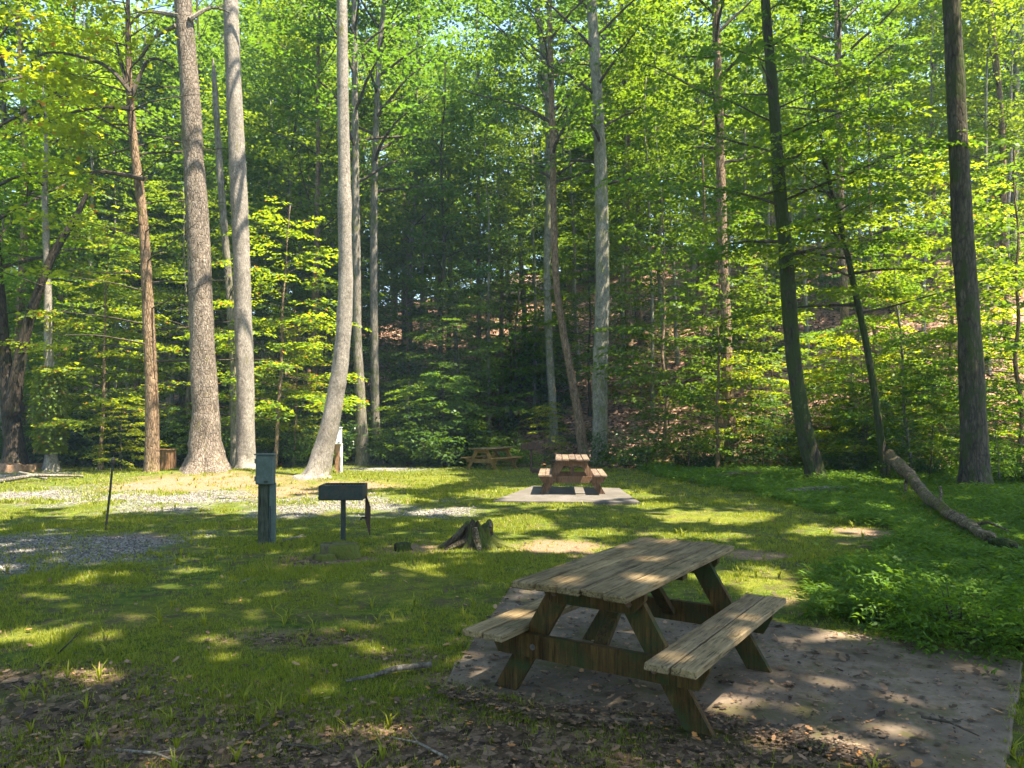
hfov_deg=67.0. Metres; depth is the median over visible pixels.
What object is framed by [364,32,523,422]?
forest tree
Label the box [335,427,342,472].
hookup post
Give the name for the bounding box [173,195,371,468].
understory tree
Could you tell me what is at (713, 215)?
understory tree
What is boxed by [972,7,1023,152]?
forest tree
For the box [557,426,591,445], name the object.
shrub
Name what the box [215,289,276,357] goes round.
understory tree
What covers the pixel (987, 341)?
sapling
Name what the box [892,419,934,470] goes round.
pine sapling
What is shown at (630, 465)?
forest litter
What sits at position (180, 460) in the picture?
shrub
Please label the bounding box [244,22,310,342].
forest tree
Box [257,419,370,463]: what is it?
shrub
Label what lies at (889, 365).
sapling
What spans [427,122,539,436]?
slender tree
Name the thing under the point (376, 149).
tree
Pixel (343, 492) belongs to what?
park grill
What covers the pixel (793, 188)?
understory tree
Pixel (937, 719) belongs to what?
twig
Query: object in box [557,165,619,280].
understory tree
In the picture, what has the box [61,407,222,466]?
shrub
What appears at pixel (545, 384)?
shrub
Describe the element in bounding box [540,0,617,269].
forest tree
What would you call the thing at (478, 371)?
understory tree
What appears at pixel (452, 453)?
shrub
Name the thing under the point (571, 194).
slender tree
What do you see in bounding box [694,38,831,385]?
slender tree
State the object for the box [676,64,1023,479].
tree
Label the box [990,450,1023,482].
shrub
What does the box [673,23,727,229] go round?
forest tree
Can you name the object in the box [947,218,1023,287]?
sapling
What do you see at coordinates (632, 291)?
sapling
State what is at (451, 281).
slender tree
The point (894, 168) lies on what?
slender tree
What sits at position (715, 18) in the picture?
tree
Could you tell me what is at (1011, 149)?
slender tree
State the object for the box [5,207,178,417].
understory tree
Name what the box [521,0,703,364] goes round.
forest tree
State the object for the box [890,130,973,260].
understory tree
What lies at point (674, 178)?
wood
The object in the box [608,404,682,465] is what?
sapling
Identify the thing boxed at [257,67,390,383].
forest tree
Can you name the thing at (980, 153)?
understory tree
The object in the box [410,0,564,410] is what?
forest tree
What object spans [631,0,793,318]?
forest tree
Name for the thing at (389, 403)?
sapling
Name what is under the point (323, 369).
understory tree
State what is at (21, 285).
forest tree
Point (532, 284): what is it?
sapling
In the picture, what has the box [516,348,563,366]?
shrub
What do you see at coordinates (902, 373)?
understory tree
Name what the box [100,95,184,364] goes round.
forest tree
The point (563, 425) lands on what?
shrub
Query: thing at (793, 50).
forest tree
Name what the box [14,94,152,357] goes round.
forest tree
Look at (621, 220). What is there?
slender tree
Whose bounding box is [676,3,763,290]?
slender tree
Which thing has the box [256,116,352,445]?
slender tree
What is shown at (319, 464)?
tree
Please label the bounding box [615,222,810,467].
understory tree
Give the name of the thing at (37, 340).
understory tree
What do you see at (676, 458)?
shrub
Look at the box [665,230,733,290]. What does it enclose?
sapling
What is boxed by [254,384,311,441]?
sapling
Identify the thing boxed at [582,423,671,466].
shrub
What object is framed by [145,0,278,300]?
forest tree
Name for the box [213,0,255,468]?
tree
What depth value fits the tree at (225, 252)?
28.12 m
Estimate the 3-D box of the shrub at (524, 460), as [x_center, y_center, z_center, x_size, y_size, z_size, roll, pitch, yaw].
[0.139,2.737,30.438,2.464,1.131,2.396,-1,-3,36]
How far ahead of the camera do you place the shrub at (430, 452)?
29.59 m
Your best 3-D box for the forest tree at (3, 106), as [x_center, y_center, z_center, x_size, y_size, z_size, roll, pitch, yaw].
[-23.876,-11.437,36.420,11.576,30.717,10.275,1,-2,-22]
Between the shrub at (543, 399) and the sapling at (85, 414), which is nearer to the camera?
the sapling at (85, 414)
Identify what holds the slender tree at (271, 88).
on the ground at (360, 608)
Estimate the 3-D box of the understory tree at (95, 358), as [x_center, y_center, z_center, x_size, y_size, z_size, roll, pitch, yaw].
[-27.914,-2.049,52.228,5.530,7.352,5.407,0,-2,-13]
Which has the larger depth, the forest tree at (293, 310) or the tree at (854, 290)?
the forest tree at (293, 310)
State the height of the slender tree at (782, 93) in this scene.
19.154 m
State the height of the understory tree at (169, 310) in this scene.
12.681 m
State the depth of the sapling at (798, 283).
40.47 m
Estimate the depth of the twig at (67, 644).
5.51 m
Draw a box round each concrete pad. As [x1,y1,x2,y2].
[441,587,1022,767]
[493,486,639,504]
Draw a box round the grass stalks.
[667,472,1022,644]
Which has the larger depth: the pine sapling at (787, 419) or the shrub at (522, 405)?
the shrub at (522, 405)
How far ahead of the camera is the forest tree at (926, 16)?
52.47 m
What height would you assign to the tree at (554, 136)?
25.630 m
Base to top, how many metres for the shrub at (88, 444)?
3.073 m
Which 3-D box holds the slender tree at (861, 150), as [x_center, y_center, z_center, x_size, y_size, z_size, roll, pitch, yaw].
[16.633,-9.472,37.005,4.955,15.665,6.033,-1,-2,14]
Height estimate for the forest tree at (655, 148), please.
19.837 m
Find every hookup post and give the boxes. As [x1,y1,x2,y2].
[254,453,276,543]
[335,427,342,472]
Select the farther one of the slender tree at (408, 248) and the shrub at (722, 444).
the slender tree at (408, 248)
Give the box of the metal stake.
[104,457,114,529]
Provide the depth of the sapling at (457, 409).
34.22 m
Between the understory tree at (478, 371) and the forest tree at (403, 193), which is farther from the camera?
the forest tree at (403, 193)
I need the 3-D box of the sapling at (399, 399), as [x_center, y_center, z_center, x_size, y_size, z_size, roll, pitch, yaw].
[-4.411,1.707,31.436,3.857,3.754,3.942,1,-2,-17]
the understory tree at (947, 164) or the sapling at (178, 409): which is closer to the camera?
the sapling at (178, 409)
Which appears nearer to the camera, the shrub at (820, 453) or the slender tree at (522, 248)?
the shrub at (820, 453)
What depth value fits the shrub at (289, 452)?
30.09 m
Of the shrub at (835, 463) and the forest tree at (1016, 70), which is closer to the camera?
the shrub at (835, 463)
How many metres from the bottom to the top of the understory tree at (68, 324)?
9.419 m
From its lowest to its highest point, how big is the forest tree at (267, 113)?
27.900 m
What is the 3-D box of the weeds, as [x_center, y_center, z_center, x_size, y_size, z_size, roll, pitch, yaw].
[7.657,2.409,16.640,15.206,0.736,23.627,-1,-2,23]
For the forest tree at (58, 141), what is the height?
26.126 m
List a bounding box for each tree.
[0,0,131,457]
[0,0,144,464]
[0,0,153,463]
[0,0,183,456]
[0,0,287,471]
[0,5,184,430]
[0,47,150,471]
[0,77,41,303]
[0,155,119,405]
[0,218,189,469]
[3,38,55,332]
[4,0,178,415]
[4,272,85,409]
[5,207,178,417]
[6,0,98,288]
[7,17,127,331]
[8,48,133,364]
[9,271,132,395]
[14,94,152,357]
[21,31,186,415]
[49,99,187,433]
[55,0,229,431]
[61,3,225,431]
[67,180,299,432]
[74,309,126,385]
[86,0,211,289]
[88,0,287,456]
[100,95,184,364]
[100,260,259,427]
[110,1,231,407]
[112,23,253,415]
[112,283,184,396]
[114,213,223,344]
[118,0,233,473]
[119,130,229,422]
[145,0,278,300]
[154,11,279,408]
[161,0,270,358]
[166,0,291,221]
[167,58,284,466]
[172,95,304,350]
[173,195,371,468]
[182,20,273,263]
[186,100,320,427]
[199,0,408,441]
[202,2,337,337]
[203,0,378,415]
[209,0,359,433]
[211,84,366,419]
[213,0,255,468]
[215,268,295,360]
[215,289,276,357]
[217,0,364,324]
[241,0,372,364]
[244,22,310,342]
[247,0,454,465]
[252,0,371,334]
[253,228,418,422]
[253,239,311,326]
[254,317,348,466]
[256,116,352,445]
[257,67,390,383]
[274,0,463,463]
[292,0,352,479]
[292,235,446,406]
[299,28,431,419]
[300,226,383,306]
[319,184,416,351]
[320,0,527,429]
[321,0,424,323]
[334,10,419,232]
[347,243,490,426]
[348,0,460,351]
[360,96,477,414]
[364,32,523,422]
[366,62,420,309]
[366,98,487,436]
[378,24,481,308]
[380,176,453,316]
[382,35,502,369]
[383,273,538,461]
[393,69,485,380]
[400,92,508,412]
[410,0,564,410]
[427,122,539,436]
[428,194,530,345]
[429,211,591,430]
[431,30,573,415]
[433,176,535,314]
[443,236,532,356]
[445,0,645,443]
[451,0,591,361]
[452,0,646,463]
[458,55,564,398]
[471,100,593,413]
[474,71,545,323]
[482,0,713,466]
[497,154,587,298]
[510,185,586,275]
[512,10,621,381]
[516,213,670,416]
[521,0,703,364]
[526,157,617,293]
[529,0,729,362]
[530,173,590,269]
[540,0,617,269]
[556,8,647,172]
[557,0,714,345]
[557,44,688,385]
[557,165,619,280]
[562,194,634,276]
[572,164,768,454]
[575,176,642,278]
[580,167,673,267]
[591,35,716,396]
[593,0,1016,480]
[603,0,821,465]
[604,69,713,420]
[608,29,660,265]
[608,43,734,365]
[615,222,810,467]
[623,13,691,269]
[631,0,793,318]
[641,13,704,254]
[650,68,760,419]
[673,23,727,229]
[674,158,766,261]
[676,0,809,340]
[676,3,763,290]
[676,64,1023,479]
[679,134,758,235]
[686,157,755,242]
[691,0,843,283]
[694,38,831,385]
[699,139,759,234]
[701,133,799,229]
[705,0,933,388]
[708,6,784,221]
[713,256,830,417]
[727,0,828,303]
[727,142,801,248]
[730,0,867,213]
[738,125,826,224]
[743,0,866,301]
[746,170,801,241]
[747,0,829,237]
[753,0,876,354]
[756,163,825,223]
[778,0,876,217]
[783,0,944,268]
[785,0,894,122]
[792,122,876,230]
[800,0,999,295]
[800,30,904,341]
[802,203,885,296]
[806,232,1005,468]
[810,156,875,232]
[813,25,934,371]
[816,0,982,322]
[835,132,915,222]
[839,136,1023,423]
[847,3,1009,356]
[855,181,916,228]
[869,0,1023,357]
[874,0,1015,240]
[876,0,985,287]
[877,139,1023,471]
[885,9,1017,218]
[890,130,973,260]
[891,0,1023,373]
[898,1,990,168]
[902,0,1008,91]
[910,108,998,202]
[915,0,1023,286]
[922,91,1023,237]
[924,170,977,224]
[929,0,993,487]
[932,0,1023,289]
[944,122,1023,247]
[966,1,1023,174]
[970,94,1023,195]
[972,2,1023,144]
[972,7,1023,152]
[976,93,1023,206]
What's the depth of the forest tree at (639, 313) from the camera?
42.88 m
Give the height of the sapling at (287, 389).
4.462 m
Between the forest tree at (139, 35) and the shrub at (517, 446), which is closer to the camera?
the shrub at (517, 446)
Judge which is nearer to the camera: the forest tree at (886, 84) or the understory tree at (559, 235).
the forest tree at (886, 84)
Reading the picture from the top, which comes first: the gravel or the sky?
the sky
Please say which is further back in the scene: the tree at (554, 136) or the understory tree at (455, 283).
the understory tree at (455, 283)
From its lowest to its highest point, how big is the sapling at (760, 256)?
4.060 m
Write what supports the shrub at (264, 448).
on the ground at (360, 608)
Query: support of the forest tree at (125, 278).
on the ground at (360, 608)
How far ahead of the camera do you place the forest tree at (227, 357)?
56.93 m
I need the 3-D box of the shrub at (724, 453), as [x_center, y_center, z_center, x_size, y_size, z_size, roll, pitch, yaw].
[7.238,2.295,27.850,4.000,1.881,4.065,1,-2,-20]
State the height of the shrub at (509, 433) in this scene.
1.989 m
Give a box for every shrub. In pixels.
[0,408,144,464]
[0,409,94,464]
[25,410,162,467]
[60,400,178,467]
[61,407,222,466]
[84,422,188,467]
[125,414,229,463]
[169,424,229,464]
[173,424,263,459]
[218,385,259,405]
[222,412,311,464]
[226,415,312,464]
[255,418,354,466]
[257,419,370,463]
[267,367,297,377]
[297,406,404,463]
[348,419,429,465]
[363,425,447,465]
[365,343,404,361]
[365,413,492,467]
[368,409,419,430]
[379,367,437,389]
[380,361,427,382]
[396,406,505,467]
[430,389,471,401]
[435,426,513,465]
[437,419,530,461]
[489,439,546,465]
[491,363,545,388]
[494,398,572,431]
[499,437,529,462]
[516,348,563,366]
[517,335,561,355]
[520,365,581,392]
[531,381,587,405]
[539,416,571,428]
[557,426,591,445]
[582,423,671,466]
[657,422,782,466]
[664,447,721,467]
[685,346,716,365]
[693,434,723,450]
[742,413,826,445]
[765,341,784,351]
[781,437,844,459]
[789,443,846,465]
[809,324,839,342]
[814,396,900,439]
[815,426,922,464]
[821,451,877,472]
[842,419,956,460]
[908,451,954,474]
[917,439,1014,467]
[930,410,1003,440]
[989,441,1017,456]
[989,445,1016,468]
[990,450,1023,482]
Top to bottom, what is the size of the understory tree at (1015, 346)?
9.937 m
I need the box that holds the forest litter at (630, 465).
[36,270,1023,470]
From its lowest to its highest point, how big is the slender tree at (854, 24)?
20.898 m
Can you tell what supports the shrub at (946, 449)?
on the ground at (360, 608)
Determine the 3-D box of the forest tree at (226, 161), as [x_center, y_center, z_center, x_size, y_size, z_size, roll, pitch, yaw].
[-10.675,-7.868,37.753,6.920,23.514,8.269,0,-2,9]
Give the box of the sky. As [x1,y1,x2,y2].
[0,0,1020,321]
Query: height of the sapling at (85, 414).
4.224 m
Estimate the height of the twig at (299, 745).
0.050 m
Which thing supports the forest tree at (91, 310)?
on the ground at (360, 608)
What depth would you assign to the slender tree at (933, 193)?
42.51 m
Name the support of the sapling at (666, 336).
on the ground at (360, 608)
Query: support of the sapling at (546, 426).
on the ground at (360, 608)
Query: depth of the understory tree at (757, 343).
32.17 m
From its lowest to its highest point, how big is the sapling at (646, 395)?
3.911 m
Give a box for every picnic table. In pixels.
[461,446,522,469]
[463,537,785,735]
[538,454,606,493]
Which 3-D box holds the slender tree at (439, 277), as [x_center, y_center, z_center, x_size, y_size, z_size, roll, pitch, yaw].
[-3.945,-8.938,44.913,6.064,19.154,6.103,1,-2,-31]
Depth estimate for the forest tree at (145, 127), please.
53.72 m
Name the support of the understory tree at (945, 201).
on the ground at (360, 608)
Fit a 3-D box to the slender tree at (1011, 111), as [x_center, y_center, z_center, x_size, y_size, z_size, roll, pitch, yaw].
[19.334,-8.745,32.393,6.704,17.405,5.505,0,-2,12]
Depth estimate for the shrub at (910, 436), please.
26.57 m
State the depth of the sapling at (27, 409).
45.93 m
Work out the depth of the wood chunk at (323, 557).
9.05 m
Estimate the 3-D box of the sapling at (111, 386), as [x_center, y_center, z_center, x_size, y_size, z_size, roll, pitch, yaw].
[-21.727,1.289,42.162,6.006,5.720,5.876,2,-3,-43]
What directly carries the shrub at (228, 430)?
on the ground at (360, 608)
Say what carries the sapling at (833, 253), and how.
on the ground at (360, 608)
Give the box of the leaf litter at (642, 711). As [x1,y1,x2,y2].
[0,509,1022,767]
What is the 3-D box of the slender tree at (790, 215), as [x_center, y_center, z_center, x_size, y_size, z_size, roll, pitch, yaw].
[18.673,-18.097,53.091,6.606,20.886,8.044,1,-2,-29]
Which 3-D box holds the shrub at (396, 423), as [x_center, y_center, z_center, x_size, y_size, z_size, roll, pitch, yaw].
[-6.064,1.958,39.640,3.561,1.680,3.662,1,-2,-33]
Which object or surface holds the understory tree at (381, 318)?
on the ground at (360, 608)
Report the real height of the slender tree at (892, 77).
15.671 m
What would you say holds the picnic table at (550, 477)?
on the concrete pad at (610, 496)
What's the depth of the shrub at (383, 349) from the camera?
49.13 m
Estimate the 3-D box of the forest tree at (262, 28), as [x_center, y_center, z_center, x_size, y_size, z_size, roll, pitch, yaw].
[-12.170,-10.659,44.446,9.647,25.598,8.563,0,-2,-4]
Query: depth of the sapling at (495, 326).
35.55 m
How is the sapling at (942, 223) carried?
on the ground at (360, 608)
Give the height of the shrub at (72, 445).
2.458 m
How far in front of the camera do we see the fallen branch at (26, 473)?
20.95 m
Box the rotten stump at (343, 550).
[320,541,360,559]
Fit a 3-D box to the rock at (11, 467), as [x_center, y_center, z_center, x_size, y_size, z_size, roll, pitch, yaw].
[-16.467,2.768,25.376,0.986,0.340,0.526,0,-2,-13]
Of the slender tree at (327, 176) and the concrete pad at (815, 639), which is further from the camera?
the slender tree at (327, 176)
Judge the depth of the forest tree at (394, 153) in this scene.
42.17 m
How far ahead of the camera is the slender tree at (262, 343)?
41.09 m
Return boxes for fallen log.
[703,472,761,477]
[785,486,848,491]
[885,449,1008,540]
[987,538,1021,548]
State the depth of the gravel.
13.38 m
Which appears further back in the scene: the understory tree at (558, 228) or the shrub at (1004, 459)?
the understory tree at (558, 228)
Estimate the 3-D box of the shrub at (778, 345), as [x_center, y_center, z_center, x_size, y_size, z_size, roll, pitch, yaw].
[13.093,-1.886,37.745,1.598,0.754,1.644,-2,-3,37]
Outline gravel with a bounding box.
[0,469,483,574]
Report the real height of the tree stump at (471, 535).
0.418 m
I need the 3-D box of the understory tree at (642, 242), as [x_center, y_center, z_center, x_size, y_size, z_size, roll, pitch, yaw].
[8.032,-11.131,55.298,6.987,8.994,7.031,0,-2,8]
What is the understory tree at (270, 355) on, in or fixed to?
on the ground at (360, 608)
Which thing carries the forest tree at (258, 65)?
on the ground at (360, 608)
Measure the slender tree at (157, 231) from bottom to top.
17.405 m
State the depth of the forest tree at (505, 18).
45.13 m
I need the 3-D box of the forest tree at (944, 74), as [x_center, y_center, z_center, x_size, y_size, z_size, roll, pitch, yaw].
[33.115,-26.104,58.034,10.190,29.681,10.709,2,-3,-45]
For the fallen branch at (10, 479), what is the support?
on the ground at (360, 608)
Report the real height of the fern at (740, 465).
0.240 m
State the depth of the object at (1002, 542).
9.86 m
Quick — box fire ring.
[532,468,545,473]
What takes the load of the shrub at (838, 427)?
on the ground at (360, 608)
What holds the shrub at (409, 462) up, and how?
on the ground at (360, 608)
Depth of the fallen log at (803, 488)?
16.84 m
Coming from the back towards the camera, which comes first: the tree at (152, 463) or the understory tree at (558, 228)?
the understory tree at (558, 228)
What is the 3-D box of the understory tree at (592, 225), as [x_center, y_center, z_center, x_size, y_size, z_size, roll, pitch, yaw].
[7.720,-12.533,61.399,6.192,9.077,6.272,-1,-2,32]
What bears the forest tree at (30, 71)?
on the ground at (360, 608)
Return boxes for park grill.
[318,483,370,540]
[521,443,541,471]
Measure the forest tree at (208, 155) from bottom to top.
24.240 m
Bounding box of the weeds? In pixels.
[633,458,1023,647]
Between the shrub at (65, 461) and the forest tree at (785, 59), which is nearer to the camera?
the shrub at (65, 461)
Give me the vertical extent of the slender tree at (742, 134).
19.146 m
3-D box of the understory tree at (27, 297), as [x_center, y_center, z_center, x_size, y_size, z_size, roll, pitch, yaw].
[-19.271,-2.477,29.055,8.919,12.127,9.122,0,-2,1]
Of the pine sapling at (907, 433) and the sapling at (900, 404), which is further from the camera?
the sapling at (900, 404)
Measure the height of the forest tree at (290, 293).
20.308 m
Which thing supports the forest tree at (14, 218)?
on the ground at (360, 608)
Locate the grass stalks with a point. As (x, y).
(881, 518)
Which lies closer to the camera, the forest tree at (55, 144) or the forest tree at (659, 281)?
the forest tree at (659, 281)
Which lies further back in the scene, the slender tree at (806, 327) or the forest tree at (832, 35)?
the forest tree at (832, 35)
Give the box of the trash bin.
[160,449,176,469]
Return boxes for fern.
[689,467,716,470]
[729,463,754,466]
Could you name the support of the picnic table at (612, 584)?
on the concrete pad at (815, 639)
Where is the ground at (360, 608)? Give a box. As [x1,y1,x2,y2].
[0,220,1023,767]
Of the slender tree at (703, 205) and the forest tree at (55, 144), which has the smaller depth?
the slender tree at (703, 205)
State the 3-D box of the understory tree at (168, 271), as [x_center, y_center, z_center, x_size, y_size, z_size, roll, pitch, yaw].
[-13.698,-2.319,32.580,8.919,12.127,9.122,-2,-3,43]
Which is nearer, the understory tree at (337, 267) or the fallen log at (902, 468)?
the fallen log at (902, 468)
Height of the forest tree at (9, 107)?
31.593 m
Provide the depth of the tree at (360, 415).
31.05 m
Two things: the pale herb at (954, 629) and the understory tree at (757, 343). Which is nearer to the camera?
the pale herb at (954, 629)
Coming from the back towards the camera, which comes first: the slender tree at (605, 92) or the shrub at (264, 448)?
the slender tree at (605, 92)
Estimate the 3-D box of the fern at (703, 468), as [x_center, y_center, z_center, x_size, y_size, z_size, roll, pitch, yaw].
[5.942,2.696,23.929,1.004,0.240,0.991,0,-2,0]
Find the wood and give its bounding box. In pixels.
[4,0,1023,361]
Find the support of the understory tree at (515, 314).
on the ground at (360, 608)
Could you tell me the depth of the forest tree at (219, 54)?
58.13 m
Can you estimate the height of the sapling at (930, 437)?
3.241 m
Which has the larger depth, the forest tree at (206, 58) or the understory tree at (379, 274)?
the understory tree at (379, 274)
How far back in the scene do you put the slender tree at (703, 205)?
33.64 m
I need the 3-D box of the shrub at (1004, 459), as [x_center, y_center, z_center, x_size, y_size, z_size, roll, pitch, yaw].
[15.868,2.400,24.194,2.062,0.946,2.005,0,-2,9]
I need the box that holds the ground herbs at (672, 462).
[294,361,1017,471]
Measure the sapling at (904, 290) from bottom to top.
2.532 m
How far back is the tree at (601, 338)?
30.51 m
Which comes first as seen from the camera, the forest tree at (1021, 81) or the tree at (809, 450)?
the tree at (809, 450)
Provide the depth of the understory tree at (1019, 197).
50.49 m
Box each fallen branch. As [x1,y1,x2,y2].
[0,473,82,482]
[18,471,47,479]
[346,661,431,681]
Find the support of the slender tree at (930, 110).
on the ground at (360, 608)
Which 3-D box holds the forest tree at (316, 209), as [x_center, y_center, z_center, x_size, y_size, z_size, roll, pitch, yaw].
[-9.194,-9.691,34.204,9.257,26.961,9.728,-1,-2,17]
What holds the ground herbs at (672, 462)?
on the ground at (360, 608)
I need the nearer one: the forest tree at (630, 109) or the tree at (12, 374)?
the tree at (12, 374)
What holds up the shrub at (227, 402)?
on the ground at (360, 608)
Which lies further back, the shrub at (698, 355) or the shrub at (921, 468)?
the shrub at (698, 355)
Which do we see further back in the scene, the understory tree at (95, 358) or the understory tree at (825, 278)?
the understory tree at (95, 358)
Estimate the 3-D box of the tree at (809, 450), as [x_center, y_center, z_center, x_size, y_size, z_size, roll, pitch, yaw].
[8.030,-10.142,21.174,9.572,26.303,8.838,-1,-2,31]
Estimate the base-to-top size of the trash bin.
0.732 m
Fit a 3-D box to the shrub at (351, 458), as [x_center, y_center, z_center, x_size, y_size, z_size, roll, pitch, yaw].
[-6.687,2.263,33.063,5.082,2.892,4.454,0,-2,4]
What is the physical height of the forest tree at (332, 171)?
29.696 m
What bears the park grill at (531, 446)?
on the ground at (360, 608)
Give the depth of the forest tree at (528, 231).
55.37 m
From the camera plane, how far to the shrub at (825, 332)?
37.69 m
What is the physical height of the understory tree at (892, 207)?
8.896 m
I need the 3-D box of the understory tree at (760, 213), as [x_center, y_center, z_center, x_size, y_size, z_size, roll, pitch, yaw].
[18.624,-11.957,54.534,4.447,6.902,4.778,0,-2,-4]
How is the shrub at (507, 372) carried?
on the ground at (360, 608)
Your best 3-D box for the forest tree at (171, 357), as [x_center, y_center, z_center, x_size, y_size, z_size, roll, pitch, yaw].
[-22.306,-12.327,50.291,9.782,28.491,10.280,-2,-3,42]
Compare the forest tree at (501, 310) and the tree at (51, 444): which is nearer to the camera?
the tree at (51, 444)
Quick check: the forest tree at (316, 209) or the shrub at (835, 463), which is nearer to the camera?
the shrub at (835, 463)
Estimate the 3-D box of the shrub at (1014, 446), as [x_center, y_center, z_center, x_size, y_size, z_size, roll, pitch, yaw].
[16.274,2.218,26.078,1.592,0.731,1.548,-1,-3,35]
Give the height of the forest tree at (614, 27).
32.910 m
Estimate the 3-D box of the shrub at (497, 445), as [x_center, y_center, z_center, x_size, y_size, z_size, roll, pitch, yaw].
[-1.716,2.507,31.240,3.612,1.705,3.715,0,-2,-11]
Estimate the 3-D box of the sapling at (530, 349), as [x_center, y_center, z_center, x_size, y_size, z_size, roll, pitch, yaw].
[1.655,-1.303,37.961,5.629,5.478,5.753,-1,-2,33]
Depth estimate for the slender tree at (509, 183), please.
41.90 m
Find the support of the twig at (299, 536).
on the ground at (360, 608)
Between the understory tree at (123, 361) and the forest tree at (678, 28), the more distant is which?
the forest tree at (678, 28)
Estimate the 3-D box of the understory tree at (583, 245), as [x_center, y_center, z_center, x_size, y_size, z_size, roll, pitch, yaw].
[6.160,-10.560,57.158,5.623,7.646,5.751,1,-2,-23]
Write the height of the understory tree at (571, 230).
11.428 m
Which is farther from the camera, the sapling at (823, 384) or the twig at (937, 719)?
the sapling at (823, 384)
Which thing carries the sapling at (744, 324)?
on the ground at (360, 608)
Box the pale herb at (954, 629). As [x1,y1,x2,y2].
[808,535,1023,674]
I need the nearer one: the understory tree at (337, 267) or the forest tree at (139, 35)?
the forest tree at (139, 35)
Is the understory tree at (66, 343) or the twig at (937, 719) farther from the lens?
the understory tree at (66, 343)
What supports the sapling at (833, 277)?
on the ground at (360, 608)
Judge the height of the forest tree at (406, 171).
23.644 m
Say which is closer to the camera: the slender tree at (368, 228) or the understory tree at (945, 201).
the slender tree at (368, 228)
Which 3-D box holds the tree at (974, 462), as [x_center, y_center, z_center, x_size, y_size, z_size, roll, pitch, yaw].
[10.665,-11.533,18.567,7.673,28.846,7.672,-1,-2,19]
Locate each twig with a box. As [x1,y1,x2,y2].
[57,632,80,653]
[116,747,185,765]
[281,741,339,758]
[282,534,305,540]
[385,729,448,759]
[921,715,978,735]
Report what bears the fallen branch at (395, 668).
on the ground at (360, 608)
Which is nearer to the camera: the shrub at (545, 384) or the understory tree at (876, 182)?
the shrub at (545, 384)
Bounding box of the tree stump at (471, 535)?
[438,519,520,550]
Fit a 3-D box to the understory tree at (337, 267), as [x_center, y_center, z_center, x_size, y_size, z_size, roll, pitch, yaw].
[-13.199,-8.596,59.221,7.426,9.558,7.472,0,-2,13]
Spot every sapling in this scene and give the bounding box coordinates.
[23,368,131,466]
[25,392,36,438]
[71,358,167,431]
[79,396,169,469]
[160,402,229,457]
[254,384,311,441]
[255,369,319,432]
[351,394,410,450]
[368,380,449,455]
[380,359,435,431]
[395,371,493,465]
[415,376,466,419]
[426,388,494,440]
[432,319,511,391]
[454,316,572,432]
[485,303,591,402]
[509,402,573,459]
[513,272,586,332]
[591,252,672,321]
[608,333,683,404]
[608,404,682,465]
[638,384,740,465]
[648,307,686,345]
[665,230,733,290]
[665,320,746,380]
[681,350,836,463]
[690,266,807,363]
[715,229,839,330]
[720,397,801,465]
[733,219,807,272]
[748,261,812,300]
[759,393,800,463]
[771,316,951,444]
[771,368,862,441]
[777,190,892,283]
[786,320,957,468]
[817,263,864,292]
[819,380,926,466]
[827,358,959,459]
[839,410,878,464]
[866,331,948,402]
[868,375,1007,477]
[880,271,921,305]
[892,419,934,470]
[908,307,1023,407]
[913,200,950,253]
[925,383,1023,478]
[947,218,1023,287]
[975,213,1023,272]
[985,331,1023,442]
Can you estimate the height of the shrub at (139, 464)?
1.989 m
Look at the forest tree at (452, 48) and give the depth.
37.61 m
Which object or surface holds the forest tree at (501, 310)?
on the ground at (360, 608)
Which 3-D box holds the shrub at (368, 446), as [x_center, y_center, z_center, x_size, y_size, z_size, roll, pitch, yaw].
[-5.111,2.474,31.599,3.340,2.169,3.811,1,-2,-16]
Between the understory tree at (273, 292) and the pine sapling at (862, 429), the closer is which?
the pine sapling at (862, 429)
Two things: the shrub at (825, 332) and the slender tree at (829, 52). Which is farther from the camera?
the slender tree at (829, 52)
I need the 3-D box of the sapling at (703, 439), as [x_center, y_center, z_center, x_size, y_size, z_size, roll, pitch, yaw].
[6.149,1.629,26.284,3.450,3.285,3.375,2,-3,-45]
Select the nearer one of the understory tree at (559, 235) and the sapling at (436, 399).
the sapling at (436, 399)
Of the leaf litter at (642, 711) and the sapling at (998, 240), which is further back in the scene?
the sapling at (998, 240)
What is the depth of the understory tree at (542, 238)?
62.22 m
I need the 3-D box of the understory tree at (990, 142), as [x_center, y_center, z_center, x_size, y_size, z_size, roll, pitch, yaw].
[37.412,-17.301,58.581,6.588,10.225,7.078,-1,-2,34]
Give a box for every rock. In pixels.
[0,463,24,472]
[23,464,38,471]
[33,463,42,468]
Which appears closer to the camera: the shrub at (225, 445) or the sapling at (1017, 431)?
the sapling at (1017, 431)
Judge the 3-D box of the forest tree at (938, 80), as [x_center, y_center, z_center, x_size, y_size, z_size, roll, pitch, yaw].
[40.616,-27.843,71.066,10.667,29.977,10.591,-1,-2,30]
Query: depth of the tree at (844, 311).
33.15 m
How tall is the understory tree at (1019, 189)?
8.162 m
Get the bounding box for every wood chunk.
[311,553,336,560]
[393,542,412,551]
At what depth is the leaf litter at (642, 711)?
4.28 m
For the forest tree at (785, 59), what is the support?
on the ground at (360, 608)

